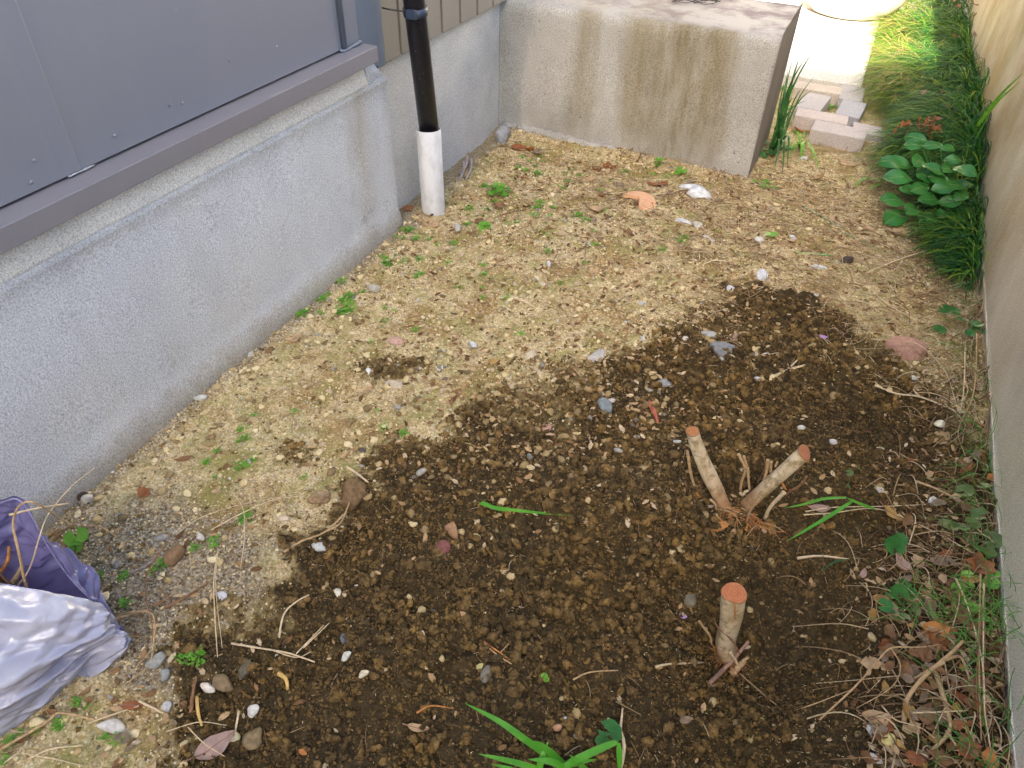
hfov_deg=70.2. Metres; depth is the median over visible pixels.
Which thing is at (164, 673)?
stone
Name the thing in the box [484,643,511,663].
root piece
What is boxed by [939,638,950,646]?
dead leaf
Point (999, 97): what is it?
tall grass
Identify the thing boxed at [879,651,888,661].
dead leaf
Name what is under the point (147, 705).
twig
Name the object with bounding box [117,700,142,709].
dead leaf
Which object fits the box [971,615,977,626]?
dead leaf
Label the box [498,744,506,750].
dead leaf
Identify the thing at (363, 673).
pebble
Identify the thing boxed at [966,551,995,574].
dead leaf
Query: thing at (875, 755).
stone
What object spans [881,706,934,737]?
twig
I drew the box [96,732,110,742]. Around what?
seedling
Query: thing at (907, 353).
stone
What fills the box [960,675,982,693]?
dead leaf
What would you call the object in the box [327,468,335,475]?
pebble
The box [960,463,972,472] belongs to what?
dead leaf
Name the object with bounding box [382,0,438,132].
black downpipe
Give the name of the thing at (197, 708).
root piece
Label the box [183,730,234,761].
dead leaf
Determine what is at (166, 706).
pebble
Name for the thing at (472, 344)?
stone
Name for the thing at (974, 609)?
creeper grass
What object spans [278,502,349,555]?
twig
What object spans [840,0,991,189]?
mondo grass
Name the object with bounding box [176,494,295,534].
twig
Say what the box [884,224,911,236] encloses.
dead leaf
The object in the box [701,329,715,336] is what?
stone
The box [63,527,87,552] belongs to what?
ground ivy
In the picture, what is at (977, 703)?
dead leaf
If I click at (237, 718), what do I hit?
twig
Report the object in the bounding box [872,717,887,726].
dead leaf
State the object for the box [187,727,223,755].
twig
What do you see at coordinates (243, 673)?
stone
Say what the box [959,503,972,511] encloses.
dead leaf
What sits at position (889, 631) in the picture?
dead leaf
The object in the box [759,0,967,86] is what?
path
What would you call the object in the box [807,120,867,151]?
paver brick
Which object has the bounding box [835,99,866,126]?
paver brick
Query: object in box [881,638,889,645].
dead leaf
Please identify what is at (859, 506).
twig
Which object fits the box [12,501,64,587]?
twig
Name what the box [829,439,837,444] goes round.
pebble
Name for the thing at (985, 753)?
dead leaf
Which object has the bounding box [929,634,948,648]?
dead leaf
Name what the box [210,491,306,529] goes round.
twig
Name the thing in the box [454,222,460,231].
pebble
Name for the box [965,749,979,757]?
dead leaf
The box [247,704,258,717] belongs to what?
stone
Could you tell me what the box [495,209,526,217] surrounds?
twig
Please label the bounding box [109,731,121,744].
seedling
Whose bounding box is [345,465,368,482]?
twig
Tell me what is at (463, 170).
twig
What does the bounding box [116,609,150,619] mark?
twig
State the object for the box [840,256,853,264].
stone
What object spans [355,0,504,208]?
house wall
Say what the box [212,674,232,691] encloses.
stone
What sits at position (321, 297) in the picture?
seedling
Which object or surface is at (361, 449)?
pebble
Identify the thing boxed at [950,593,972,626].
dead leaf
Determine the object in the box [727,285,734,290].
stone
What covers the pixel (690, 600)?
pebble
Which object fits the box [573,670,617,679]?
root piece
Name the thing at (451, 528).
stone
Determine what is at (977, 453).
dead leaf
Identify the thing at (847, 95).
paver brick
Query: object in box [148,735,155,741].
dead leaf
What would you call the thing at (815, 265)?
stone
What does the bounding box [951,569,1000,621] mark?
ground ivy
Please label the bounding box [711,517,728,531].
dead leaf
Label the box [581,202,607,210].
dead leaf
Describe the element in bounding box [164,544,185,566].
stone
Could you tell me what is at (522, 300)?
twig
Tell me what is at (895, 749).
dead leaf
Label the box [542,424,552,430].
stone
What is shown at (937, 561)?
dead leaf
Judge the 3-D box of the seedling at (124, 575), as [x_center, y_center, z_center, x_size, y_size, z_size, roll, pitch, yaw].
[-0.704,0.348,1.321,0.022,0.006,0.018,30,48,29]
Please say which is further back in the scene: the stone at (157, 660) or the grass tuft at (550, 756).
the stone at (157, 660)
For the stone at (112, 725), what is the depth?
1.12 m
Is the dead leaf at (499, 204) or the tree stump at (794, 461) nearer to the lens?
the tree stump at (794, 461)
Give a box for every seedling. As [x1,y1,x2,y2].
[0,751,9,765]
[4,734,15,748]
[12,728,22,737]
[50,718,63,730]
[51,715,66,729]
[54,722,64,732]
[68,696,79,705]
[72,696,85,707]
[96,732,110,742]
[97,569,103,580]
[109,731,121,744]
[118,569,129,579]
[119,597,133,608]
[151,558,167,570]
[173,652,183,660]
[179,652,195,664]
[187,650,204,667]
[188,542,200,551]
[188,644,205,656]
[207,534,220,545]
[239,508,252,518]
[296,309,308,315]
[313,295,326,301]
[335,277,346,284]
[335,305,346,313]
[341,298,354,305]
[344,291,355,298]
[344,303,356,312]
[398,428,408,437]
[570,211,582,216]
[759,181,772,188]
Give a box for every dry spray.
[893,119,919,150]
[918,114,941,140]
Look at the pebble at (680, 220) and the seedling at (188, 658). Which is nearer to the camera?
the seedling at (188, 658)
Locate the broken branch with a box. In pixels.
[708,640,749,686]
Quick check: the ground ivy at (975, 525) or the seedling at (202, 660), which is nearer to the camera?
the seedling at (202, 660)
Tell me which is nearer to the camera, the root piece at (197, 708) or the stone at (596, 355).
the root piece at (197, 708)
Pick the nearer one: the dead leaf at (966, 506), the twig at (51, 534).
the twig at (51, 534)
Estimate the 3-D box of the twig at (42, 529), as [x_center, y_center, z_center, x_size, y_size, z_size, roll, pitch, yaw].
[-0.723,0.231,1.177,0.089,0.147,0.230,14,42,14]
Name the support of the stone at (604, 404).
on the ground at (124, 477)
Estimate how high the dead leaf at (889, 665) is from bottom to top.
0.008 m
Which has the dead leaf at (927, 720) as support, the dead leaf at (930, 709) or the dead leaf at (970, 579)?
the dead leaf at (930, 709)
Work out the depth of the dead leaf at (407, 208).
2.40 m
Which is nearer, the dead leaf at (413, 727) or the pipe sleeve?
the dead leaf at (413, 727)
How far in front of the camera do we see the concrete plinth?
1.54 m
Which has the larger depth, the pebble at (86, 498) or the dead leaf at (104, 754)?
the pebble at (86, 498)
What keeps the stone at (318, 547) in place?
on the ground at (124, 477)
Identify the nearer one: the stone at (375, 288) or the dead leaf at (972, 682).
the dead leaf at (972, 682)
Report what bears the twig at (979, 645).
on the ground at (124, 477)
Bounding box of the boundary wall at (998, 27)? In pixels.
[967,0,1023,767]
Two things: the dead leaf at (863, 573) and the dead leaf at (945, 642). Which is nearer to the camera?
the dead leaf at (945, 642)
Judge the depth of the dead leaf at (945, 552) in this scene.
1.38 m
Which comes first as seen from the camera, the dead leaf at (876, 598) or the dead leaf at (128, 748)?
the dead leaf at (128, 748)
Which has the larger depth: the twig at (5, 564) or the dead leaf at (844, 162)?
the dead leaf at (844, 162)
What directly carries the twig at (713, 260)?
on the ground at (124, 477)
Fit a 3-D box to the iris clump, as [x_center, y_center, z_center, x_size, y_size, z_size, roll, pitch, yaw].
[1.040,-1.038,2.702,0.109,0.388,0.397,18,43,18]
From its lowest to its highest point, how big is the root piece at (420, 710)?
0.011 m
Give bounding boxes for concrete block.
[498,0,802,177]
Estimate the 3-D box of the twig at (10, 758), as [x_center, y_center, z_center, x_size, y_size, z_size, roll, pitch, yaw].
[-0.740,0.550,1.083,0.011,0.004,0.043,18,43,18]
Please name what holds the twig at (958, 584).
on the ground at (124, 477)
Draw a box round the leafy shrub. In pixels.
[878,132,977,225]
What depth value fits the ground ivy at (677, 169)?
2.65 m
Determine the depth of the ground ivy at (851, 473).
1.55 m
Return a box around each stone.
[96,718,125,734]
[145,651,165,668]
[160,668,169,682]
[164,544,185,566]
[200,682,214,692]
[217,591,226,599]
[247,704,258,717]
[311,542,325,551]
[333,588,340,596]
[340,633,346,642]
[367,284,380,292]
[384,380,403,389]
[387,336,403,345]
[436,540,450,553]
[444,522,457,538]
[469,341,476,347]
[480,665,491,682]
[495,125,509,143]
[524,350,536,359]
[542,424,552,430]
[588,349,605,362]
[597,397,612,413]
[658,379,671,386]
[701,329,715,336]
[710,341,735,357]
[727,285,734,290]
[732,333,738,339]
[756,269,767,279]
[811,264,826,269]
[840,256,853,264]
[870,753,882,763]
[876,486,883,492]
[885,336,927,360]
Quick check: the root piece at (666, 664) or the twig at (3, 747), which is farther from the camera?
the root piece at (666, 664)
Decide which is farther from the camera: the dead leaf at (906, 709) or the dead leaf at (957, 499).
the dead leaf at (957, 499)
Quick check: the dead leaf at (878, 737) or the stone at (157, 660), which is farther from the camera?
the stone at (157, 660)
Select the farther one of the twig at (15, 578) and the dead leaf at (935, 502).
the dead leaf at (935, 502)
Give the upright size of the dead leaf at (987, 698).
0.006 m
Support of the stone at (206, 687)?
on the ground at (124, 477)
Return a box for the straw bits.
[0,185,981,767]
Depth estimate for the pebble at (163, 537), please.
1.38 m
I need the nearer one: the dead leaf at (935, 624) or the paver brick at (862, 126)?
the dead leaf at (935, 624)
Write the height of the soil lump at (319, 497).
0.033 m
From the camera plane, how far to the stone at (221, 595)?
1.29 m
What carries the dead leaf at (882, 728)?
on the ground at (124, 477)
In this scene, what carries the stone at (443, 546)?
on the ground at (124, 477)
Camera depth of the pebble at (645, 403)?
1.71 m
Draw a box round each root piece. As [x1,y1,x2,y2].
[195,696,202,725]
[231,622,329,662]
[277,671,288,689]
[278,594,308,637]
[416,705,453,713]
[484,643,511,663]
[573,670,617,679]
[607,708,625,767]
[655,662,704,667]
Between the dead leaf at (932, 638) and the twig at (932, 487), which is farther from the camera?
the twig at (932, 487)
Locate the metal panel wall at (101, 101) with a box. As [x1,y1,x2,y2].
[0,0,378,254]
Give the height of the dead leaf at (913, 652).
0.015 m
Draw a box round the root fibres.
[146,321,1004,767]
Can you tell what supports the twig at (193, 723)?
on the ground at (124, 477)
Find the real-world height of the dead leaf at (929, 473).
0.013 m
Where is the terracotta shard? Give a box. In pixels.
[623,191,656,209]
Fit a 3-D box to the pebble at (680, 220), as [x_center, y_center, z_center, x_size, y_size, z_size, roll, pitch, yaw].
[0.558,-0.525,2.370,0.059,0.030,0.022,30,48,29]
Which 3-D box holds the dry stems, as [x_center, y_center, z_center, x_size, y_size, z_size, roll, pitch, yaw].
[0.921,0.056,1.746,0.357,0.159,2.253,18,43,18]
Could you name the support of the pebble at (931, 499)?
on the ground at (124, 477)
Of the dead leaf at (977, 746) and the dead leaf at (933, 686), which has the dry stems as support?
the dead leaf at (977, 746)
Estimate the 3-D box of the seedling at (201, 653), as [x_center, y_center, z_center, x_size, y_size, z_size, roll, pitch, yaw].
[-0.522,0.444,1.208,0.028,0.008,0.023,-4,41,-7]
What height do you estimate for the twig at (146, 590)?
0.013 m
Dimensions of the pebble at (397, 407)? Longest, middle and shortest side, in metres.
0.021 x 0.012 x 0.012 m
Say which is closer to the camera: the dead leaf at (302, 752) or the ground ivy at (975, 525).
the dead leaf at (302, 752)
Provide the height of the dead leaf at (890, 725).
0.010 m
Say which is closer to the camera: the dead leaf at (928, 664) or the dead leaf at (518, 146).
the dead leaf at (928, 664)
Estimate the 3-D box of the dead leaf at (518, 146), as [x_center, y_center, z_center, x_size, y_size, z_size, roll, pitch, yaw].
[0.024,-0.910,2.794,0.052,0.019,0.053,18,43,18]
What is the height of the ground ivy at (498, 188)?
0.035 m
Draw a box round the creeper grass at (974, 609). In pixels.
[859,560,1021,658]
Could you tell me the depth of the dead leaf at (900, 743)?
1.10 m
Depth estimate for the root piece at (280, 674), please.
1.18 m
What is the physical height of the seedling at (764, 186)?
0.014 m
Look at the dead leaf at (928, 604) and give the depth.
1.28 m
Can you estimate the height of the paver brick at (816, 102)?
0.062 m
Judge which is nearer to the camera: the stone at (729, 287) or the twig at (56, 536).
the twig at (56, 536)
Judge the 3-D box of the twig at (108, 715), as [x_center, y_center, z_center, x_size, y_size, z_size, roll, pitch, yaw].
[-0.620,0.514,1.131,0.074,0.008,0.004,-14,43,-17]
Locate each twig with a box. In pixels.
[0,546,10,572]
[0,572,12,584]
[0,712,94,749]
[0,740,27,766]
[6,566,23,585]
[9,503,69,515]
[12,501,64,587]
[17,467,94,585]
[27,745,83,765]
[47,527,62,538]
[50,523,72,542]
[82,525,116,536]
[87,705,138,723]
[115,610,154,685]
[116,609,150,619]
[130,559,156,573]
[138,700,164,713]
[145,541,167,643]
[159,582,208,609]
[166,722,226,731]
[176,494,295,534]
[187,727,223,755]
[189,676,196,712]
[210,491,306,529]
[213,550,221,657]
[231,490,244,566]
[233,710,239,740]
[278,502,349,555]
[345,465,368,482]
[458,161,465,181]
[459,155,468,174]
[465,158,472,179]
[483,641,509,659]
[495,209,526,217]
[509,295,534,307]
[702,259,728,269]
[775,360,805,375]
[797,555,848,559]
[803,508,973,553]
[805,504,925,511]
[819,646,931,719]
[866,248,937,273]
[871,338,955,402]
[875,382,958,411]
[877,296,913,319]
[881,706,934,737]
[882,315,962,379]
[901,640,970,721]
[908,710,965,713]
[916,480,972,506]
[921,284,938,296]
[929,670,956,750]
[944,333,977,455]
[955,578,985,703]
[959,345,965,415]
[976,569,987,721]
[978,574,981,740]
[982,583,990,746]
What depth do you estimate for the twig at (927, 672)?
1.17 m
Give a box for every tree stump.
[684,426,809,545]
[698,582,750,684]
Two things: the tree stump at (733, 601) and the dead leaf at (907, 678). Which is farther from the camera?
the tree stump at (733, 601)
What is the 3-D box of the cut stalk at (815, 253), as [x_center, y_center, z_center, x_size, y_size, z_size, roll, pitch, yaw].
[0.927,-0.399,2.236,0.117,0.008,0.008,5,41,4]
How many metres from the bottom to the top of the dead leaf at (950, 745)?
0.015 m
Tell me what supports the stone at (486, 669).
on the ground at (124, 477)
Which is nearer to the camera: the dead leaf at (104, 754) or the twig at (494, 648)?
the dead leaf at (104, 754)
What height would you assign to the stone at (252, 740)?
0.021 m
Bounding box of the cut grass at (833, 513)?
[789,499,853,539]
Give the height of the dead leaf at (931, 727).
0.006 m
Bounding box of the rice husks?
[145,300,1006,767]
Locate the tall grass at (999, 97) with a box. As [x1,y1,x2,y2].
[968,74,1021,133]
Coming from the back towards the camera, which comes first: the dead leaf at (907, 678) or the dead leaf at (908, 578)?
the dead leaf at (908, 578)
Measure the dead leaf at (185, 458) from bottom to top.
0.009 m
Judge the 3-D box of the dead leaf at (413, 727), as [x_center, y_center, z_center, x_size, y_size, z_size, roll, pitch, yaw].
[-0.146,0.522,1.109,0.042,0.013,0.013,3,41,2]
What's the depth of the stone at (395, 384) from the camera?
1.73 m
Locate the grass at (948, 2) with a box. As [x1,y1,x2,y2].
[894,0,973,21]
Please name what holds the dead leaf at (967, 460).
on the ground at (124, 477)
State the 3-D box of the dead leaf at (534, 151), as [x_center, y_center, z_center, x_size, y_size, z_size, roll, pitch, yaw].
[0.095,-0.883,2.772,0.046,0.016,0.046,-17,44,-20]
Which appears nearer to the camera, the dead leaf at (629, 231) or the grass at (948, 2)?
the dead leaf at (629, 231)
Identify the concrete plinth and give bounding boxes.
[0,64,402,532]
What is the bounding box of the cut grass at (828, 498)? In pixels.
[786,497,874,509]
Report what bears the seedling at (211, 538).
on the ground at (124, 477)
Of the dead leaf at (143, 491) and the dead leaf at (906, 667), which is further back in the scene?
the dead leaf at (143, 491)
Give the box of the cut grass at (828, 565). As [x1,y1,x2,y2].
[822,559,849,571]
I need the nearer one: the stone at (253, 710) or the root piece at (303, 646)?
the stone at (253, 710)
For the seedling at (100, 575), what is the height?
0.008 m
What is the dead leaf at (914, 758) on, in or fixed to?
on the ground at (124, 477)
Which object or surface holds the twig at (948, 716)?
on the ground at (124, 477)
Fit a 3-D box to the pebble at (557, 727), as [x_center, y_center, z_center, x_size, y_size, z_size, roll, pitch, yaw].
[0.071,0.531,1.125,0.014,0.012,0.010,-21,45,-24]
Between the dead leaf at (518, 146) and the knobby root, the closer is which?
the knobby root
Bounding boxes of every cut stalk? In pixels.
[796,252,833,255]
[802,205,872,246]
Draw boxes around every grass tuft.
[465,703,621,767]
[788,131,818,169]
[854,177,881,190]
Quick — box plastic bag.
[0,496,130,737]
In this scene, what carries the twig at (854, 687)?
on the ground at (124, 477)
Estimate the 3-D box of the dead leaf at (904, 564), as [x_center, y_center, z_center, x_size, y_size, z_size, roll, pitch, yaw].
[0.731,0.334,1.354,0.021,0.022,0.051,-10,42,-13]
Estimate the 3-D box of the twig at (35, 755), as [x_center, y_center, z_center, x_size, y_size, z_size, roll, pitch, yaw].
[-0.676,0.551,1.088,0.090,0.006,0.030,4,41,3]
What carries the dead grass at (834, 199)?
on the ground at (124, 477)
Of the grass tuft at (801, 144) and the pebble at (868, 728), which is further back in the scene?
the grass tuft at (801, 144)
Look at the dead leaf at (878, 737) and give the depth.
1.13 m
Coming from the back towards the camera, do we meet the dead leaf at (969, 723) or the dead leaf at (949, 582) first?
the dead leaf at (949, 582)
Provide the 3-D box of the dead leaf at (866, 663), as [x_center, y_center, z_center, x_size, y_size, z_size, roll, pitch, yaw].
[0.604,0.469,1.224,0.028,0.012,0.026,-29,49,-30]
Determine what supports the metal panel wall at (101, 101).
on the concrete plinth
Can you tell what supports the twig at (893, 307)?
on the ground at (124, 477)
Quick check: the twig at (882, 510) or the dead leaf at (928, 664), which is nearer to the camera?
the dead leaf at (928, 664)
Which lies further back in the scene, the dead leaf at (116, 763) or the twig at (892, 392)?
the twig at (892, 392)
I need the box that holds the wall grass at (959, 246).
[846,132,988,299]
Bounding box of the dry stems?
[776,205,1013,767]
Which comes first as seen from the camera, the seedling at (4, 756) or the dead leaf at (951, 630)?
the seedling at (4, 756)
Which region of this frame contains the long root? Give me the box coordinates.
[739,673,848,711]
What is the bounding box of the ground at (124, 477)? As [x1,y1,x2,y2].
[0,29,1009,767]
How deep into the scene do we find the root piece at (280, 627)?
1.26 m
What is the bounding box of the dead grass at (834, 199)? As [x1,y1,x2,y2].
[369,124,987,423]
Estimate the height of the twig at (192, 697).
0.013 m
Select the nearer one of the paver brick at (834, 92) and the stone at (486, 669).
the stone at (486, 669)
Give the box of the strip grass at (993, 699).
[893,267,1023,767]
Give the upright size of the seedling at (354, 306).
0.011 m
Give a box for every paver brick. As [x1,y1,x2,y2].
[791,81,842,104]
[791,108,848,130]
[792,92,830,117]
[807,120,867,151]
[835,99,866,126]
[836,85,864,107]
[851,122,882,141]
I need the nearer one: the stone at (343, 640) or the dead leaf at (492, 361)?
the stone at (343, 640)
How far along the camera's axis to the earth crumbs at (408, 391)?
1.80 m
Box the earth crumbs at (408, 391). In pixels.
[26,139,983,767]
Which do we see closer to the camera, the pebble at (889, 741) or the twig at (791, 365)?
the pebble at (889, 741)
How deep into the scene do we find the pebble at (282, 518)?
1.42 m
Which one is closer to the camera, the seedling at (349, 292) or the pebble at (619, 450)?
the pebble at (619, 450)
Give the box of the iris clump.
[769,41,819,174]
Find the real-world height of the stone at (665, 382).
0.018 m
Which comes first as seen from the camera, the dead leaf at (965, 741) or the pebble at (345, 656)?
the dead leaf at (965, 741)
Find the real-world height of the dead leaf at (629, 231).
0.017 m
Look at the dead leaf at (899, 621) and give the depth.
1.26 m
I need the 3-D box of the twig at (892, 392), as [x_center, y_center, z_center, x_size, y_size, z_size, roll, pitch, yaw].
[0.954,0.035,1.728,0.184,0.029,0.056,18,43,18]
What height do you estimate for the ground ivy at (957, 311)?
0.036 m
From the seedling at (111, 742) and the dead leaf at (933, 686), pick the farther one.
the dead leaf at (933, 686)
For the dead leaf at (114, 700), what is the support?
on the ground at (124, 477)
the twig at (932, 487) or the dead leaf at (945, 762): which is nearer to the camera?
the dead leaf at (945, 762)
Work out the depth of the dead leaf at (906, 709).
1.14 m
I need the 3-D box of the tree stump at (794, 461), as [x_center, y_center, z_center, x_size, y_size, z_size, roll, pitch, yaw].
[0.451,0.220,1.468,0.252,0.278,0.114,18,43,18]
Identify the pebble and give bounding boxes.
[81,494,92,503]
[113,560,118,568]
[154,534,168,540]
[162,701,171,711]
[193,395,206,400]
[196,532,204,540]
[230,732,240,741]
[278,515,289,521]
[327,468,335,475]
[341,651,350,661]
[358,447,365,452]
[358,670,368,678]
[393,405,400,409]
[416,468,426,475]
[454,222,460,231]
[553,724,561,731]
[584,387,591,391]
[614,448,622,452]
[643,400,648,407]
[674,218,691,225]
[683,593,695,607]
[693,221,701,227]
[747,734,753,742]
[754,236,763,242]
[797,425,805,429]
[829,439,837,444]
[866,722,874,735]
[881,733,895,745]
[928,496,936,504]
[934,420,944,427]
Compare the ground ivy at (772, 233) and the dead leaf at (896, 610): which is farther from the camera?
the ground ivy at (772, 233)
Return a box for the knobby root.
[728,656,748,676]
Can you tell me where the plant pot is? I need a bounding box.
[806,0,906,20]
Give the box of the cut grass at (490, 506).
[480,501,570,515]
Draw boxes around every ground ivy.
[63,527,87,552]
[478,221,490,230]
[486,182,511,195]
[541,673,548,681]
[595,719,621,744]
[654,157,686,173]
[760,113,790,157]
[765,232,778,236]
[845,466,862,487]
[878,578,919,620]
[885,532,907,555]
[933,304,985,336]
[938,483,1001,556]
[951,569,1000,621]
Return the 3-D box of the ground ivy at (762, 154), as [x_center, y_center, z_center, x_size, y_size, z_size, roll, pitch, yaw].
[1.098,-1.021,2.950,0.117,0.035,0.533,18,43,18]
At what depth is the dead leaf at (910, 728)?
1.12 m
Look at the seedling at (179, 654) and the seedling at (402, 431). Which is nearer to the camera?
the seedling at (179, 654)
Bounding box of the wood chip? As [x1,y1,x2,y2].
[648,400,658,421]
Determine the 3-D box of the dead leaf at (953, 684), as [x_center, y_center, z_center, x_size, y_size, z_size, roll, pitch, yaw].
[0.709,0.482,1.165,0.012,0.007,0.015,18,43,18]
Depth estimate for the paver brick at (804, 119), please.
2.99 m
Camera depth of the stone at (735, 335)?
1.89 m
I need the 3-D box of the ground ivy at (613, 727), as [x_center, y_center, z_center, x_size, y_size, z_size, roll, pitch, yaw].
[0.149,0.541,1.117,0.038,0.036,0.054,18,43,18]
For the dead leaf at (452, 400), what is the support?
on the ground at (124, 477)
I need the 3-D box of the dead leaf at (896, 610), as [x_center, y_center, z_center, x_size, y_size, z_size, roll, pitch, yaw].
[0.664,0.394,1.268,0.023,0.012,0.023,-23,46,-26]
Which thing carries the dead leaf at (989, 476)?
on the ground at (124, 477)
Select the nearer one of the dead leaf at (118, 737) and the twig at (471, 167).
the dead leaf at (118, 737)
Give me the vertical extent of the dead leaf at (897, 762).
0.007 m
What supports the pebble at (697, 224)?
on the ground at (124, 477)
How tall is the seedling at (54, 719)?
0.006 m
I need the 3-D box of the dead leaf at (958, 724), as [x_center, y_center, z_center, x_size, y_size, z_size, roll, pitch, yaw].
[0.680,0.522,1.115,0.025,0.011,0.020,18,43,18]
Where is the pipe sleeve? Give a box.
[416,127,444,215]
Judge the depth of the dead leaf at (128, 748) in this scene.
1.10 m
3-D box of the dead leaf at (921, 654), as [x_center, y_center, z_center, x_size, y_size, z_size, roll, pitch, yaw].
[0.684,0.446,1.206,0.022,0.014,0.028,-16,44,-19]
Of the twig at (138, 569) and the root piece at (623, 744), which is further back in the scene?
the twig at (138, 569)
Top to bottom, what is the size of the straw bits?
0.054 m
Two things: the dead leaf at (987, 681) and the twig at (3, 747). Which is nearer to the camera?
the twig at (3, 747)
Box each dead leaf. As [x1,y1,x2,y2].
[70,704,78,711]
[82,696,91,704]
[99,751,108,757]
[100,713,110,719]
[111,696,116,703]
[111,757,119,767]
[113,732,130,743]
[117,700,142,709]
[124,744,133,751]
[137,481,149,497]
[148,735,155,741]
[174,455,192,460]
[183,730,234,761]
[281,332,300,341]
[299,749,306,754]
[365,385,372,392]
[402,723,428,731]
[403,206,413,210]
[417,215,439,226]
[448,396,455,404]
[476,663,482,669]
[487,359,496,365]
[494,201,505,208]
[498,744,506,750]
[511,143,526,150]
[532,148,541,154]
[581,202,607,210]
[585,175,594,182]
[593,266,597,275]
[616,181,623,188]
[627,227,634,234]
[643,181,667,184]
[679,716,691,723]
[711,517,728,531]
[803,503,831,511]
[834,157,858,165]
[856,710,892,724]
[860,567,866,577]
[860,656,881,668]
[860,751,879,764]
[868,608,876,621]
[869,594,893,605]
[870,724,887,733]
[871,732,881,740]
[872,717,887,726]
[878,643,897,656]
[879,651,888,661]
[880,501,902,520]
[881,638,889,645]
[882,680,888,693]
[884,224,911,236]
[884,624,895,639]
[884,718,894,731]
[885,661,894,669]
[887,757,907,767]
[888,601,899,617]
[888,614,904,623]
[891,744,899,754]
[896,553,914,571]
[896,739,905,749]
[898,661,912,676]
[900,673,914,682]
[901,703,914,719]
[901,750,926,765]
[902,514,913,525]
[902,575,911,581]
[902,722,920,733]
[908,648,928,656]
[909,709,918,720]
[910,664,920,677]
[911,605,920,617]
[913,555,924,568]
[913,706,927,717]
[916,621,937,631]
[916,632,929,643]
[918,642,932,662]
[918,702,934,727]
[919,693,927,702]
[920,681,934,690]
[922,621,949,640]
[924,599,936,612]
[924,662,932,666]
[925,470,934,480]
[926,708,936,718]
[926,725,937,729]
[926,749,954,766]
[928,734,937,742]
[929,555,948,566]
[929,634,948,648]
[929,678,937,689]
[930,499,946,505]
[934,713,947,722]
[935,430,951,439]
[936,666,946,674]
[938,549,950,555]
[938,574,946,582]
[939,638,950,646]
[942,622,958,631]
[946,555,958,565]
[946,580,953,589]
[946,674,960,681]
[946,720,965,729]
[946,742,957,749]
[947,634,955,649]
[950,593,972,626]
[950,681,959,689]
[951,496,960,502]
[951,701,961,712]
[953,741,982,758]
[954,690,967,703]
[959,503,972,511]
[959,733,968,751]
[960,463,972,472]
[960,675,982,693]
[961,458,972,466]
[962,574,978,582]
[963,698,975,708]
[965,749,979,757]
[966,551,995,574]
[966,720,971,726]
[970,449,981,460]
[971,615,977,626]
[974,702,987,715]
[975,664,986,673]
[976,559,981,566]
[980,677,991,683]
[982,747,998,767]
[983,473,992,481]
[985,694,990,703]
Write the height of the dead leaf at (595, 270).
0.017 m
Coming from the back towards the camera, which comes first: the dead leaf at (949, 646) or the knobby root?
the knobby root
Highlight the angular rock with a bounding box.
[678,184,711,198]
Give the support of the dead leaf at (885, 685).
on the ground at (124, 477)
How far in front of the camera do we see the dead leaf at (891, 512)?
1.46 m
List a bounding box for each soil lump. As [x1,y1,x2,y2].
[77,492,86,500]
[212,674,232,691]
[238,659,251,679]
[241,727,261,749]
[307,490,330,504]
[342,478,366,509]
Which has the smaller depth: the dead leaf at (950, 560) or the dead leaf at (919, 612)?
the dead leaf at (919, 612)
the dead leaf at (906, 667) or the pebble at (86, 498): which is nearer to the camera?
the dead leaf at (906, 667)
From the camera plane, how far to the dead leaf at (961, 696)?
1.16 m
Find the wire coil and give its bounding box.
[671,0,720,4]
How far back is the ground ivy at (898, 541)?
1.39 m
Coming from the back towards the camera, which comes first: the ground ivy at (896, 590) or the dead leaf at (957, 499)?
the dead leaf at (957, 499)
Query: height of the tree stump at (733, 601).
0.284 m
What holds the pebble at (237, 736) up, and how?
on the ground at (124, 477)
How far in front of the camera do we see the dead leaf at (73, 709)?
1.14 m
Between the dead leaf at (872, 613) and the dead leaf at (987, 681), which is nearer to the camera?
the dead leaf at (987, 681)
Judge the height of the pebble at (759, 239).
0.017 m
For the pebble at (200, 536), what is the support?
on the ground at (124, 477)
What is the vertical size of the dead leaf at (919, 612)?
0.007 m
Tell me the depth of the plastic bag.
1.12 m
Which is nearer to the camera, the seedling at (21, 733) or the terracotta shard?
the seedling at (21, 733)
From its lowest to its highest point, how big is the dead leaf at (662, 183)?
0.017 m
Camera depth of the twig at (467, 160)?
2.63 m
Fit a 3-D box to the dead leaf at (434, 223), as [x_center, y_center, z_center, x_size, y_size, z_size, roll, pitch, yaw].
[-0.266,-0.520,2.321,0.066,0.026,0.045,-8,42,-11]
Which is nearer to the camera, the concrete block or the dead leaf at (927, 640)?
the dead leaf at (927, 640)
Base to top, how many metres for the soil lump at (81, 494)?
0.018 m
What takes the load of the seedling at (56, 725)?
on the ground at (124, 477)

